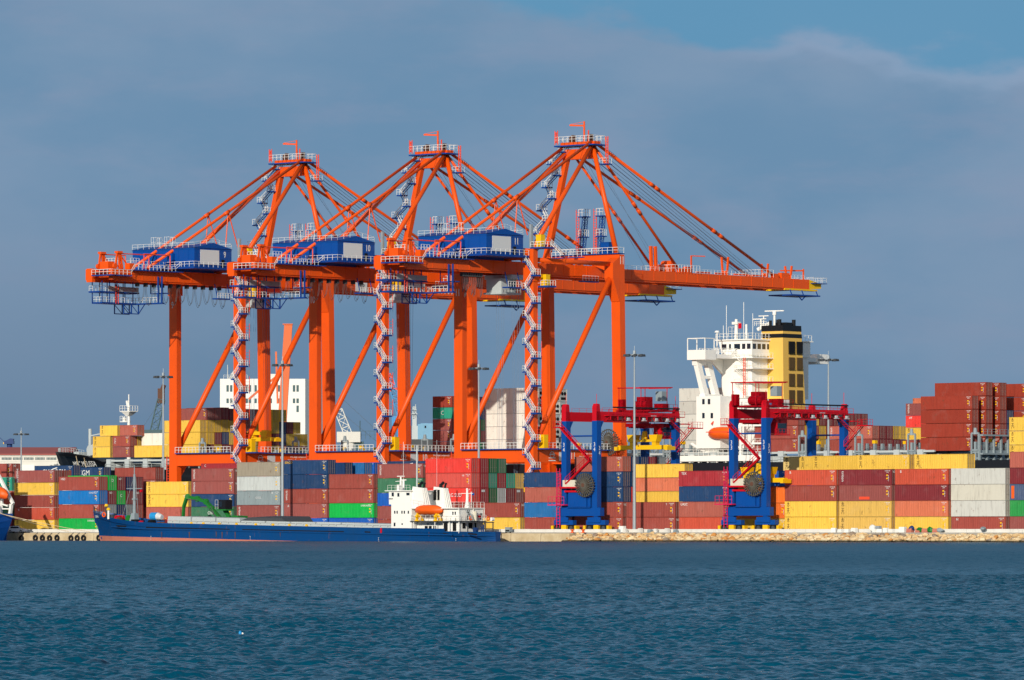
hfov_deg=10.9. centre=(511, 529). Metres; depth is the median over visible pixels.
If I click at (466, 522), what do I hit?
cargo ship
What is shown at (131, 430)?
shipping container
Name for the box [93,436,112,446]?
shipping container
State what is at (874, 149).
sky
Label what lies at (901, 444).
shipping container
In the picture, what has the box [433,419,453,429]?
shipping container
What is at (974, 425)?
door end
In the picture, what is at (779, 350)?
container ship
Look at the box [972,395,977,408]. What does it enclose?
door end
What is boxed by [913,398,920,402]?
shipping container
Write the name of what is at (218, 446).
shipping container
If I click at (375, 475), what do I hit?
door end
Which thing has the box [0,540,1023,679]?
water
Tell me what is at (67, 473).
door end
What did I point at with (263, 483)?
shipping container
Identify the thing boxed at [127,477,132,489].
door end
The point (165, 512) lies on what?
shipping container
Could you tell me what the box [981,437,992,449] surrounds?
shipping container
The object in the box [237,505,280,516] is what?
shipping container
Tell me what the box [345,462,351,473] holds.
door end
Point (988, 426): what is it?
door end
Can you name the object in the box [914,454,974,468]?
shipping container
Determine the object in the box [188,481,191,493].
door end
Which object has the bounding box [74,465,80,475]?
door end
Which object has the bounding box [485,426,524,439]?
shipping container
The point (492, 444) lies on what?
shipping container
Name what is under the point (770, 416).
gantry crane
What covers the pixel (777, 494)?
shipping container
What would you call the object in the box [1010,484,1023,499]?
shipping container
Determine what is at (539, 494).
shipping container
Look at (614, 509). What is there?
shipping container
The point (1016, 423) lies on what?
shipping container
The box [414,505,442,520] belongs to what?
lifeboat
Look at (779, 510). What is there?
shipping container
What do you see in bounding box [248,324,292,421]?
crane tower
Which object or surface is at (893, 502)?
door end
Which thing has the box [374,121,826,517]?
quay crane
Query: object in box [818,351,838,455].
lamp post
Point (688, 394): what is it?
shipping container
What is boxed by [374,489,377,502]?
door end
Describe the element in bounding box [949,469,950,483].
door end
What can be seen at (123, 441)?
shipping container
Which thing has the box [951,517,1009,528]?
shipping container
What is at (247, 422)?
door end
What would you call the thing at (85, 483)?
shipping container
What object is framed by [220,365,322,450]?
tall building
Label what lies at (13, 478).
door end
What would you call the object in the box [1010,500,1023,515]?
shipping container
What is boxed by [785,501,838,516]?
shipping container
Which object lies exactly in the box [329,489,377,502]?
shipping container
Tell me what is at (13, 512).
door end
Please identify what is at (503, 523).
shipping container
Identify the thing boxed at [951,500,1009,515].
shipping container
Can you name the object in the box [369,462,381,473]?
shipping container
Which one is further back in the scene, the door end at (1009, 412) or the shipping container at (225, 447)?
the shipping container at (225, 447)
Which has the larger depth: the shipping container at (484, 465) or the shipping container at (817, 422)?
the shipping container at (817, 422)
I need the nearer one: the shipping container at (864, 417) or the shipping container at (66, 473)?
the shipping container at (66, 473)
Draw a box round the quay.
[8,532,1022,534]
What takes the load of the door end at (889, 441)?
in the shipping container at (889, 441)
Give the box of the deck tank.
[149,512,163,520]
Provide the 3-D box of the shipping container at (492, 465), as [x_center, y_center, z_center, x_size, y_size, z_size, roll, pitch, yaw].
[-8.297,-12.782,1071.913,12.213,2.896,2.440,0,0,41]
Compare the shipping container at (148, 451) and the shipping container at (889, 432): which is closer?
the shipping container at (889, 432)
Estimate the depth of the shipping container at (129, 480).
1138.45 m
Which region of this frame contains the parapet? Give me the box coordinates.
[27,529,1023,532]
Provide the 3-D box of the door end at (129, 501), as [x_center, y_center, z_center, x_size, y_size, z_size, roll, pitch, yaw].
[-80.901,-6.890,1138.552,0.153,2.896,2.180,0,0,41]
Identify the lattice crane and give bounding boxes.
[144,384,165,432]
[336,395,375,450]
[389,369,419,436]
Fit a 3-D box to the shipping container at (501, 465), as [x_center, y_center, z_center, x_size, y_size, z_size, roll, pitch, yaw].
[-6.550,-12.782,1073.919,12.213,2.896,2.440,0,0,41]
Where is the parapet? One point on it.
(701, 530)
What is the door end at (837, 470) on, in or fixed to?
in the shipping container at (813, 477)
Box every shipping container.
[0,463,19,476]
[0,477,14,490]
[0,491,13,504]
[2,505,19,517]
[14,483,61,494]
[14,495,62,506]
[15,470,62,482]
[15,507,58,519]
[15,520,58,528]
[35,465,80,475]
[51,470,70,482]
[59,476,106,489]
[59,490,106,503]
[59,504,104,517]
[59,518,97,528]
[68,475,116,490]
[81,467,110,475]
[85,477,125,490]
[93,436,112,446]
[93,447,112,457]
[100,425,119,435]
[107,477,132,490]
[107,490,115,503]
[108,504,115,513]
[113,436,136,446]
[113,447,133,456]
[115,467,162,479]
[116,491,124,503]
[116,494,145,506]
[116,504,125,514]
[120,425,143,435]
[123,477,142,490]
[125,491,132,503]
[126,505,132,514]
[130,436,141,446]
[134,445,168,457]
[136,491,142,503]
[136,505,142,517]
[142,433,161,445]
[143,480,163,493]
[143,508,145,517]
[146,481,191,493]
[146,494,190,506]
[146,507,190,519]
[164,420,206,432]
[164,432,206,444]
[164,444,206,456]
[181,408,213,419]
[184,432,213,444]
[191,468,241,480]
[191,494,236,506]
[191,507,236,516]
[192,481,236,493]
[201,463,249,476]
[207,420,213,431]
[207,444,213,452]
[211,432,221,444]
[214,408,221,419]
[214,420,221,431]
[214,433,233,444]
[214,445,221,452]
[218,407,228,419]
[218,432,228,443]
[221,444,228,451]
[222,420,228,431]
[229,409,233,420]
[229,421,233,432]
[237,462,287,475]
[237,476,280,490]
[237,491,287,504]
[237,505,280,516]
[246,409,250,420]
[246,421,249,432]
[252,409,257,420]
[258,434,278,444]
[271,410,278,421]
[271,422,278,433]
[272,434,285,445]
[272,446,278,452]
[274,422,285,433]
[276,410,285,421]
[284,460,335,474]
[284,474,328,488]
[284,489,328,502]
[284,503,328,517]
[286,422,292,433]
[286,434,292,445]
[286,446,291,452]
[293,422,299,433]
[293,434,299,445]
[300,434,306,445]
[311,518,328,521]
[329,474,377,488]
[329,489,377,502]
[329,503,377,517]
[329,518,377,522]
[336,462,352,473]
[353,463,371,473]
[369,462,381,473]
[378,463,425,477]
[378,478,425,492]
[378,493,390,505]
[378,506,390,518]
[378,519,390,522]
[387,461,424,463]
[425,458,479,472]
[426,473,479,487]
[427,488,479,502]
[433,396,453,407]
[433,407,453,418]
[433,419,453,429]
[433,430,453,441]
[433,442,453,450]
[452,503,472,507]
[474,503,523,516]
[480,408,484,418]
[480,419,484,430]
[480,458,488,472]
[480,473,487,487]
[480,488,488,502]
[481,431,487,441]
[483,518,523,528]
[485,388,524,400]
[485,401,524,413]
[485,413,524,426]
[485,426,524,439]
[485,439,524,448]
[488,473,496,487]
[489,458,496,472]
[489,488,496,502]
[497,458,505,472]
[497,473,505,487]
[497,488,505,502]
[506,473,514,487]
[506,488,514,502]
[515,473,522,487]
[515,488,523,502]
[523,401,540,413]
[524,472,573,486]
[524,502,574,516]
[524,517,573,528]
[525,487,574,501]
[538,427,559,439]
[539,388,541,400]
[539,414,541,425]
[556,402,559,413]
[556,414,559,426]
[557,389,566,401]
[560,402,566,413]
[574,456,630,471]
[574,472,630,486]
[574,517,625,528]
[575,487,630,501]
[575,502,625,516]
[617,456,638,471]
[626,502,678,516]
[626,517,678,528]
[631,472,632,486]
[631,487,639,501]
[636,464,692,477]
[636,478,678,490]
[636,491,678,501]
[639,457,648,463]
[649,457,656,463]
[657,457,665,463]
[679,388,720,400]
[679,401,695,413]
[679,471,728,485]
[679,486,726,501]
[679,502,728,516]
[679,517,736,528]
[680,414,695,426]
[680,427,695,439]
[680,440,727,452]
[736,503,784,517]
[736,519,784,528]
[738,471,796,485]
[738,487,784,502]
[755,425,804,438]
[755,439,804,451]
[783,457,798,470]
[785,470,838,484]
[785,485,838,500]
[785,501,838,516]
[785,517,838,528]
[787,419,818,425]
[787,420,804,424]
[799,456,811,469]
[812,455,856,469]
[816,426,818,438]
[816,439,825,450]
[819,419,825,425]
[819,426,825,438]
[826,419,832,425]
[830,425,878,438]
[830,439,878,450]
[839,469,894,484]
[839,485,894,500]
[839,501,894,516]
[839,517,894,528]
[848,413,853,425]
[854,413,860,425]
[857,454,913,468]
[861,414,867,424]
[879,426,885,438]
[879,439,885,449]
[886,426,892,438]
[886,439,892,449]
[893,426,899,438]
[893,439,899,447]
[895,469,950,484]
[895,485,950,500]
[895,501,950,516]
[895,517,950,528]
[900,426,905,438]
[900,439,905,447]
[906,403,920,415]
[906,416,920,427]
[906,428,934,439]
[906,440,920,449]
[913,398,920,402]
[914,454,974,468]
[921,395,978,409]
[921,409,978,423]
[921,423,978,436]
[921,437,977,450]
[933,500,974,500]
[935,382,992,395]
[935,424,992,437]
[941,410,992,423]
[949,438,1006,451]
[951,468,1009,483]
[951,484,1009,499]
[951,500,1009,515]
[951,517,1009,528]
[954,396,992,409]
[979,410,1006,423]
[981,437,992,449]
[990,396,1006,409]
[993,383,1006,395]
[993,424,1006,436]
[1006,384,1023,397]
[1007,397,1023,410]
[1007,410,1012,423]
[1009,417,1023,430]
[1009,431,1023,444]
[1009,445,1023,458]
[1010,452,1023,467]
[1010,468,1023,483]
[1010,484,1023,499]
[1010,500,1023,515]
[1010,517,1023,528]
[1013,411,1023,416]
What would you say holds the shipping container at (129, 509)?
on the quay
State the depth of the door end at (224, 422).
1317.58 m
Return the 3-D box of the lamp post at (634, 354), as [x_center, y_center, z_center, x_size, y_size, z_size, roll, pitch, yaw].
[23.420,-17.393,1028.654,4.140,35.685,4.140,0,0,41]
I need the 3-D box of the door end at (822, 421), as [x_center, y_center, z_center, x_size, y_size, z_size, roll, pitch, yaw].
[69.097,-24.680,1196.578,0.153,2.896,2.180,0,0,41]
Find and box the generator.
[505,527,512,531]
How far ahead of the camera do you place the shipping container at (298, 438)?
1336.95 m
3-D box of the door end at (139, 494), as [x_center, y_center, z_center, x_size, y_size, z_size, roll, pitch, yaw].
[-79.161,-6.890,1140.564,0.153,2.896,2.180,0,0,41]
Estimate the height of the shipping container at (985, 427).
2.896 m
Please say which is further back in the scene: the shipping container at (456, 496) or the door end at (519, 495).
the door end at (519, 495)
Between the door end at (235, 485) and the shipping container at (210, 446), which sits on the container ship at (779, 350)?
the shipping container at (210, 446)
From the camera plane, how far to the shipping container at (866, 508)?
998.77 m
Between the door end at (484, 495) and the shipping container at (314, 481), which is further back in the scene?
the shipping container at (314, 481)
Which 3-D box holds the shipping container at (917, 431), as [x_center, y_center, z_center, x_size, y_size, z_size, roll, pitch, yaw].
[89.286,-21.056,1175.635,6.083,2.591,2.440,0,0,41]
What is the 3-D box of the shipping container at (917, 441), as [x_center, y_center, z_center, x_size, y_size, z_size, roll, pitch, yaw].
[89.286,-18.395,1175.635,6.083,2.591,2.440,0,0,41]
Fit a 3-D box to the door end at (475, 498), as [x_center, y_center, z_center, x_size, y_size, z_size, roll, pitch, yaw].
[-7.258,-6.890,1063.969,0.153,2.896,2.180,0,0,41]
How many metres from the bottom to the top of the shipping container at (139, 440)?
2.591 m
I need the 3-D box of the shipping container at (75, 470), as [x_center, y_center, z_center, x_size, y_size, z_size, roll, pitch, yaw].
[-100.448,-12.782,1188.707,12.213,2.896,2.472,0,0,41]
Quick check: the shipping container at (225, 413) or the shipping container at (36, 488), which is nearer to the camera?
the shipping container at (36, 488)
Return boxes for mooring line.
[0,513,88,531]
[1,513,68,531]
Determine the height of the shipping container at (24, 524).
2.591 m
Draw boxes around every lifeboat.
[0,487,7,498]
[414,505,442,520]
[706,421,738,440]
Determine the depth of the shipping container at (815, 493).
1007.23 m
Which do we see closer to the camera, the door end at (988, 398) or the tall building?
the door end at (988, 398)
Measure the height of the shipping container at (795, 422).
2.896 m
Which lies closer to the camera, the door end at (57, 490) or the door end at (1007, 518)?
the door end at (1007, 518)
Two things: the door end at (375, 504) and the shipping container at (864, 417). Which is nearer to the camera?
the door end at (375, 504)
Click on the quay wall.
(554, 537)
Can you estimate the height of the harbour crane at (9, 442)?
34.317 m
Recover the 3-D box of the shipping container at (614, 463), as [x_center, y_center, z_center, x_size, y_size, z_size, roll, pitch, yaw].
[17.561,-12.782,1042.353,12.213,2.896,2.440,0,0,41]
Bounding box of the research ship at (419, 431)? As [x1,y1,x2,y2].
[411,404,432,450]
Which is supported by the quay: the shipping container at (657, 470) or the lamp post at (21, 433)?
the lamp post at (21, 433)
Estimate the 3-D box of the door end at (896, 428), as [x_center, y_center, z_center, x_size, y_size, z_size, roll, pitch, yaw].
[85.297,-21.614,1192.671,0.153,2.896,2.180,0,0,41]
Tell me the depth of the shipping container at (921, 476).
990.55 m
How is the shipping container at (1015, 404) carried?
on the shipping container at (1018, 413)
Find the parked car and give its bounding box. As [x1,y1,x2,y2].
[8,526,26,532]
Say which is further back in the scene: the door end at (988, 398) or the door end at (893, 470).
the door end at (988, 398)
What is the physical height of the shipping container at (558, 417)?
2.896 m
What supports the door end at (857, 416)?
in the shipping container at (857, 416)
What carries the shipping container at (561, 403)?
on the shipping container
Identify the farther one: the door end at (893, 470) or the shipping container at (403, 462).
the shipping container at (403, 462)
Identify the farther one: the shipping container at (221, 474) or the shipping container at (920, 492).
the shipping container at (221, 474)
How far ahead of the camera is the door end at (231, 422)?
1319.51 m
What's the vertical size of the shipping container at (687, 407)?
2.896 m
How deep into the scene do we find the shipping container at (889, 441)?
1190.47 m
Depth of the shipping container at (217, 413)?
1315.78 m
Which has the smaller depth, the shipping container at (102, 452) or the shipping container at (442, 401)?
the shipping container at (442, 401)
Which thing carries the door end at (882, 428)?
in the shipping container at (882, 432)
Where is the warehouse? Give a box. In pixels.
[0,447,80,507]
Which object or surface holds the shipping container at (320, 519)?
on the quay
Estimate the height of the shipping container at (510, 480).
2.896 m
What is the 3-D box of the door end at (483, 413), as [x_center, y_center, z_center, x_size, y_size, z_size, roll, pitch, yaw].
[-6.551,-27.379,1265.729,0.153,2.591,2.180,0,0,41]
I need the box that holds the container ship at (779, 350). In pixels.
[56,302,1023,520]
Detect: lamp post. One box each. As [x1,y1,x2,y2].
[13,431,28,507]
[153,373,172,520]
[272,356,292,515]
[468,364,488,457]
[623,346,645,528]
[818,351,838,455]
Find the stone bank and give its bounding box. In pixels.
[561,531,1023,541]
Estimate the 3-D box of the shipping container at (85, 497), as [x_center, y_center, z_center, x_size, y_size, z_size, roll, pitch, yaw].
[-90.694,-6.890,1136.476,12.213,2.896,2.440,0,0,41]
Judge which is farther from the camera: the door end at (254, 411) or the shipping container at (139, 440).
the shipping container at (139, 440)
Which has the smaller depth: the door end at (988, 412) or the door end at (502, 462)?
the door end at (502, 462)
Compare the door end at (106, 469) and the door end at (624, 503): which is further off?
the door end at (106, 469)
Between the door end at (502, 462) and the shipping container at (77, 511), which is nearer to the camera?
the door end at (502, 462)
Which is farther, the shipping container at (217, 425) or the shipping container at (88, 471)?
the shipping container at (217, 425)
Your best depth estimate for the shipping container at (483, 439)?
1265.47 m
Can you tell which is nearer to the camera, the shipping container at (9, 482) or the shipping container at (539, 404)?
the shipping container at (9, 482)
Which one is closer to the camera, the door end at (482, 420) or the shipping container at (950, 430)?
the shipping container at (950, 430)
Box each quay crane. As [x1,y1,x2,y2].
[86,140,540,481]
[227,131,681,503]
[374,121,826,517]
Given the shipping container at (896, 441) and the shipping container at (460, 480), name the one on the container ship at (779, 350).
the shipping container at (896, 441)
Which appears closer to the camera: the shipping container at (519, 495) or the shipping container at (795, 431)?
the shipping container at (519, 495)
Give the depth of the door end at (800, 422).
1190.77 m
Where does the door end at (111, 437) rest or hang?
in the shipping container at (102, 441)
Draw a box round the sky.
[0,0,1023,504]
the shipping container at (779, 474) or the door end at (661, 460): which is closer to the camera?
the shipping container at (779, 474)
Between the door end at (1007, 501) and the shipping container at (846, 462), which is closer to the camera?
the door end at (1007, 501)
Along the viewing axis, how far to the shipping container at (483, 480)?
1065.85 m
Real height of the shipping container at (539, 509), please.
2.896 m
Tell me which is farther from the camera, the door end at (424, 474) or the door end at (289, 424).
the door end at (289, 424)
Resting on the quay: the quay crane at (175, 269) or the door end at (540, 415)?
the quay crane at (175, 269)
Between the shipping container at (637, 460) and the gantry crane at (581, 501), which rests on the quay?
the gantry crane at (581, 501)
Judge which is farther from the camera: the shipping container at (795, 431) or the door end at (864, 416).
the door end at (864, 416)
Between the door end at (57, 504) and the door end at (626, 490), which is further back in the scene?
the door end at (57, 504)
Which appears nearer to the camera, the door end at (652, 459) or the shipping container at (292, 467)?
the door end at (652, 459)
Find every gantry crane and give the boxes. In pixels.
[547,387,702,528]
[714,381,872,528]
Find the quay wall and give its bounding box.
[6,533,576,541]
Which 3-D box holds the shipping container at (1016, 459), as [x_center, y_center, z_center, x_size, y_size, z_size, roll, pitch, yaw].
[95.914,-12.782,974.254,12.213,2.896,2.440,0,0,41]
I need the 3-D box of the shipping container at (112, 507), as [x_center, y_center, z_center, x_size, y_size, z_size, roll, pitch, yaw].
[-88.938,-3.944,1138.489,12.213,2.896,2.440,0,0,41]
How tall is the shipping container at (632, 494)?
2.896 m
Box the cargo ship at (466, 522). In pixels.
[93,445,501,541]
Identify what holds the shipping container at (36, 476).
on the shipping container at (36, 488)
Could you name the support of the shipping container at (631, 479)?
on the shipping container at (632, 494)
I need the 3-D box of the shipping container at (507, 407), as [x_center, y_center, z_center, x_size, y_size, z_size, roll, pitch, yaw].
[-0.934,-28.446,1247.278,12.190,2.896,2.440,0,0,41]
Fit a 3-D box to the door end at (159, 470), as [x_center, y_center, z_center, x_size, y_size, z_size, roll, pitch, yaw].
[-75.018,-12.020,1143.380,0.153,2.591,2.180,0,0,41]
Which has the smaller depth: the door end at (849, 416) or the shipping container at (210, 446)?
the door end at (849, 416)
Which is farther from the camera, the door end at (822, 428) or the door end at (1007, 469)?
the door end at (822, 428)
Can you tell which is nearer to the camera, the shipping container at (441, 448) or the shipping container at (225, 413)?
the shipping container at (441, 448)
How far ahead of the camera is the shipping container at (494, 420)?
1246.60 m
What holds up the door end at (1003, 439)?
in the shipping container at (998, 440)
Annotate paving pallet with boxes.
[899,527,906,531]
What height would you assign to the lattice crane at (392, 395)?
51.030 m
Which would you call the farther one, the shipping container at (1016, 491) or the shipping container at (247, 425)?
the shipping container at (247, 425)
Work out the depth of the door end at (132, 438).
1327.75 m
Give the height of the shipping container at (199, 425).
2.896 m
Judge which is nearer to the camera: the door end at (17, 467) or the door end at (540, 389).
the door end at (17, 467)
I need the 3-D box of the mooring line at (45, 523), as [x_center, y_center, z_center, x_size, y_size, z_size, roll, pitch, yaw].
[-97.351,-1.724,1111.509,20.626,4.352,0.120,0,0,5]
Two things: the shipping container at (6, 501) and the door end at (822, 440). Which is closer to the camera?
the shipping container at (6, 501)
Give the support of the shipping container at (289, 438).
on the shipping container at (288, 448)
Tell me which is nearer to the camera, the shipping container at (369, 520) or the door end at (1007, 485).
the door end at (1007, 485)
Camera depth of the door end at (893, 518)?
995.53 m
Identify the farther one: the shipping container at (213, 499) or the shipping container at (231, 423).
the shipping container at (231, 423)
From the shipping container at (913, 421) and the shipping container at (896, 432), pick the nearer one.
the shipping container at (913, 421)
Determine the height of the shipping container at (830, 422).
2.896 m
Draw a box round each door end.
[12,463,19,476]
[12,477,14,490]
[12,505,18,517]
[55,470,61,481]
[55,483,61,494]
[55,495,61,506]
[55,507,58,519]
[55,520,58,528]
[64,470,70,476]
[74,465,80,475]
[100,476,106,489]
[100,490,106,503]
[100,504,104,511]
[104,467,110,474]
[109,475,115,489]
[109,490,115,503]
[109,504,115,513]
[110,436,112,446]
[110,447,112,456]
[118,477,124,489]
[118,491,124,503]
[118,504,124,514]
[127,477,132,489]
[127,491,132,503]
[127,505,132,514]
[130,436,135,445]
[130,447,133,456]
[136,477,142,489]
[136,491,141,503]
[136,505,142,517]
[138,425,143,435]
[138,436,141,445]
[156,467,162,479]
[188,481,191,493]
[200,420,206,431]
[200,432,206,443]
[208,408,213,419]
[208,420,213,431]
[208,432,213,443]
[208,444,213,452]
[215,408,220,419]
[215,420,220,431]
[215,432,220,443]
[222,407,228,419]
[222,420,228,431]
[222,432,228,443]
[230,409,233,419]
[230,421,233,431]
[230,433,233,444]
[234,468,240,480]
[234,481,236,493]
[234,494,236,506]
[246,421,249,432]
[252,409,256,420]
[273,410,278,420]
[273,422,278,432]
[273,434,278,444]
[280,410,285,421]
[280,422,285,433]
[280,434,285,445]
[287,422,292,433]
[287,434,292,445]
[294,422,299,433]
[294,434,299,445]
[301,434,306,445]
[328,460,334,473]
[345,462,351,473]
[365,463,371,473]
[374,474,377,487]
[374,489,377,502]
[374,503,377,517]
[375,462,381,473]
[423,463,425,477]
[472,458,478,472]
[472,473,478,487]
[472,488,478,502]
[481,408,484,418]
[481,419,484,430]
[481,431,486,441]
[481,458,487,472]
[481,473,487,487]
[481,488,487,502]
[489,473,496,487]
[489,488,496,502]
[490,458,496,472]
[498,473,505,487]
[498,488,504,502]
[499,458,505,472]
[507,473,514,487]
[507,488,513,502]
[516,473,522,487]
[516,488,522,502]
[520,518,523,528]
[521,503,523,516]
[539,388,541,400]
[539,414,541,425]
[556,402,559,413]
[556,414,559,426]
[556,428,558,439]
[561,389,566,401]
[623,456,629,470]
[623,472,629,486]
[623,487,630,501]
[623,502,625,516]
[632,456,638,470]
[641,457,647,463]
[650,457,655,463]
[658,457,664,463]
[676,502,678,516]
[676,517,678,528]
[685,464,691,470]
[798,420,803,424]
[798,425,803,438]
[820,419,825,425]
[820,426,825,438]
[820,439,825,450]
[837,470,838,484]
[837,485,838,500]
[837,501,838,516]
[848,413,852,425]
[855,413,859,425]
[862,414,866,424]
[873,425,878,438]
[880,426,885,438]
[880,439,885,449]
[887,426,892,438]
[887,439,892,449]
[892,469,894,484]
[892,485,894,500]
[892,501,894,516]
[892,517,894,528]
[894,426,899,438]
[894,439,899,447]
[901,426,905,438]
[910,454,913,468]
[948,485,950,499]
[948,501,950,515]
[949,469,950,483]
[968,454,974,467]
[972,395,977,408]
[972,409,977,422]
[972,423,977,436]
[973,437,977,448]
[986,382,991,395]
[986,396,991,408]
[986,410,991,422]
[986,424,991,436]
[1000,383,1005,395]
[1000,396,1005,409]
[1000,410,1005,423]
[1000,424,1005,434]
[1002,438,1005,449]
[1006,468,1009,483]
[1006,484,1009,499]
[1006,500,1009,515]
[1006,517,1009,528]
[1007,410,1012,423]
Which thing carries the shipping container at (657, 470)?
on the shipping container at (657, 484)
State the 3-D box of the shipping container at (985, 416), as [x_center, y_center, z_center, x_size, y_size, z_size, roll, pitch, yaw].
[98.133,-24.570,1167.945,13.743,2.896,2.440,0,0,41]
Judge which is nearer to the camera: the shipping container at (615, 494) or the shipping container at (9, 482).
the shipping container at (615, 494)
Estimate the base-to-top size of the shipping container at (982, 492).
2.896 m
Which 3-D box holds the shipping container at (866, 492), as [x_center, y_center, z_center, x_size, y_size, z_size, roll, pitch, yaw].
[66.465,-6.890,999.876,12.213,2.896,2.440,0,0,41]
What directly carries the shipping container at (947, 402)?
on the shipping container at (949, 416)
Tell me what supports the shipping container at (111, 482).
on the shipping container at (111, 496)
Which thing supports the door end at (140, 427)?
in the shipping container at (131, 430)
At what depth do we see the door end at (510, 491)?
1071.97 m
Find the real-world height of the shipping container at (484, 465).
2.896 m
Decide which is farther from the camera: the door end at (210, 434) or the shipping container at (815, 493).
the door end at (210, 434)
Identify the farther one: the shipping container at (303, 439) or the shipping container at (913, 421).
the shipping container at (303, 439)
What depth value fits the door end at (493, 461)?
1068.05 m
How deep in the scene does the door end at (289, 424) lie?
1335.07 m
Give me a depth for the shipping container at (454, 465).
1066.31 m
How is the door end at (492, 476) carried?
in the shipping container at (492, 480)
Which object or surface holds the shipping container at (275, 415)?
on the shipping container at (275, 427)
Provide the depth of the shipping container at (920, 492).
990.59 m
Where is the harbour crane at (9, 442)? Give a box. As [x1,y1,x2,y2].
[0,438,13,446]
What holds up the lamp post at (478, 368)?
on the quay
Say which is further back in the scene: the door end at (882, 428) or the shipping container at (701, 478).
the door end at (882, 428)
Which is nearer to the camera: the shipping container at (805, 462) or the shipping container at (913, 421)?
the shipping container at (805, 462)
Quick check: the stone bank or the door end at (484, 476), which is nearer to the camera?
the stone bank
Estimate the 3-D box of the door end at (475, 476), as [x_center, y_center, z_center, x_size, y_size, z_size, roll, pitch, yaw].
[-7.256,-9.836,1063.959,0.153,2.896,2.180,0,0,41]
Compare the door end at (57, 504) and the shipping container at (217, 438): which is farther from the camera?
the shipping container at (217, 438)
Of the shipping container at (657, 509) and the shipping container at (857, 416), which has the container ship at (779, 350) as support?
the shipping container at (857, 416)
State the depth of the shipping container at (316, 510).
1092.07 m
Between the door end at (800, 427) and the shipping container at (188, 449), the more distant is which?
the shipping container at (188, 449)
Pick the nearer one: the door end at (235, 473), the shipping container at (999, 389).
the door end at (235, 473)
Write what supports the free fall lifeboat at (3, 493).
attached to the moored ship at (5, 521)
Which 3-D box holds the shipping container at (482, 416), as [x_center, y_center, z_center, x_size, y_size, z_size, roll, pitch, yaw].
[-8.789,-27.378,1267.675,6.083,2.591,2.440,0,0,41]
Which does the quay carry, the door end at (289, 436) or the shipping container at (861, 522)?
the shipping container at (861, 522)
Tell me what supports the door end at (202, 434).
in the shipping container at (194, 437)
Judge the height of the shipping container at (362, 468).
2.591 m
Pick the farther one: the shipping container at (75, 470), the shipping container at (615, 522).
the shipping container at (75, 470)
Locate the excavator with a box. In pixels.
[182,494,247,517]
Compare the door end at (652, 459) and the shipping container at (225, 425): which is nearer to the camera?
the door end at (652, 459)
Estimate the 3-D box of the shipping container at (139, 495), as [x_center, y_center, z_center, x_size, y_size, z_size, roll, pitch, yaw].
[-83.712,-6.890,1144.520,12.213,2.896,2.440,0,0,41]
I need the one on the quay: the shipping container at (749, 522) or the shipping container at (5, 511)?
the shipping container at (749, 522)
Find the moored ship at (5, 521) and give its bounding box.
[0,475,14,540]
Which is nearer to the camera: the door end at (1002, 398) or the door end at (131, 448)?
the door end at (1002, 398)
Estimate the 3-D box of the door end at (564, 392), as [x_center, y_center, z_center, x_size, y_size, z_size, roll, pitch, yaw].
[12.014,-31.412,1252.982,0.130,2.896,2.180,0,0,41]
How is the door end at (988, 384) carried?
in the shipping container at (967, 389)
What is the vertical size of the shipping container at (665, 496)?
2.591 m
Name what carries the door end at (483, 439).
in the shipping container at (483, 439)
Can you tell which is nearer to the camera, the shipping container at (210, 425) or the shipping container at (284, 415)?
the shipping container at (210, 425)
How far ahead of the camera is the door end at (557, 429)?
1251.43 m
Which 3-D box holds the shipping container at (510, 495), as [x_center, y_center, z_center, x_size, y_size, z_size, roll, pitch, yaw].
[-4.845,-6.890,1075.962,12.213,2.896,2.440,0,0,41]
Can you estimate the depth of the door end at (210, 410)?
1313.89 m
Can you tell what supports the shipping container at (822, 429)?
on the shipping container at (823, 441)
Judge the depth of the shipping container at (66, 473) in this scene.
1143.52 m
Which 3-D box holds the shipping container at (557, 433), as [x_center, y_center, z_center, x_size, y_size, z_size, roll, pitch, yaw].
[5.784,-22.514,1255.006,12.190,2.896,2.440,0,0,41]
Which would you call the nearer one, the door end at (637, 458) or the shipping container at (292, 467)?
the door end at (637, 458)
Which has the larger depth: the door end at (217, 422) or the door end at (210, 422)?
the door end at (217, 422)
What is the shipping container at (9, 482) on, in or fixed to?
on the shipping container at (6, 501)
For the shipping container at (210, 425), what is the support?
on the shipping container at (210, 437)
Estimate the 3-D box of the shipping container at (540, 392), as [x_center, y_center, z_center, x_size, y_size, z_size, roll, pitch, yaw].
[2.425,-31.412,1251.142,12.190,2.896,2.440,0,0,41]
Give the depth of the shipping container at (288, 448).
1334.77 m
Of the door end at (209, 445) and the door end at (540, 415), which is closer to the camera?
the door end at (540, 415)
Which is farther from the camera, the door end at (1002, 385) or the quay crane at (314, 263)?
the quay crane at (314, 263)
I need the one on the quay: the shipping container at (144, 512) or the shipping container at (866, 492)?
the shipping container at (144, 512)
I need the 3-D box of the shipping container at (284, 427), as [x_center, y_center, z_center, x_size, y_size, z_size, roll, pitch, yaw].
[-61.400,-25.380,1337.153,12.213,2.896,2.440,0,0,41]
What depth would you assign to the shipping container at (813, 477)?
1007.18 m
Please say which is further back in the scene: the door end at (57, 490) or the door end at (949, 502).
the door end at (57, 490)
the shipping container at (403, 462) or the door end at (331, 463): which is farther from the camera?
the shipping container at (403, 462)
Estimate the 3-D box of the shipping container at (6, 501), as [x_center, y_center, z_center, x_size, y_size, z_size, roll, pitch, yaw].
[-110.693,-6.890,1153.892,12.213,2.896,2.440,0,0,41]
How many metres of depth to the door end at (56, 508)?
1141.11 m
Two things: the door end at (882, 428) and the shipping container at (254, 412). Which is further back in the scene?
the shipping container at (254, 412)
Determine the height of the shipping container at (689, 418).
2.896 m

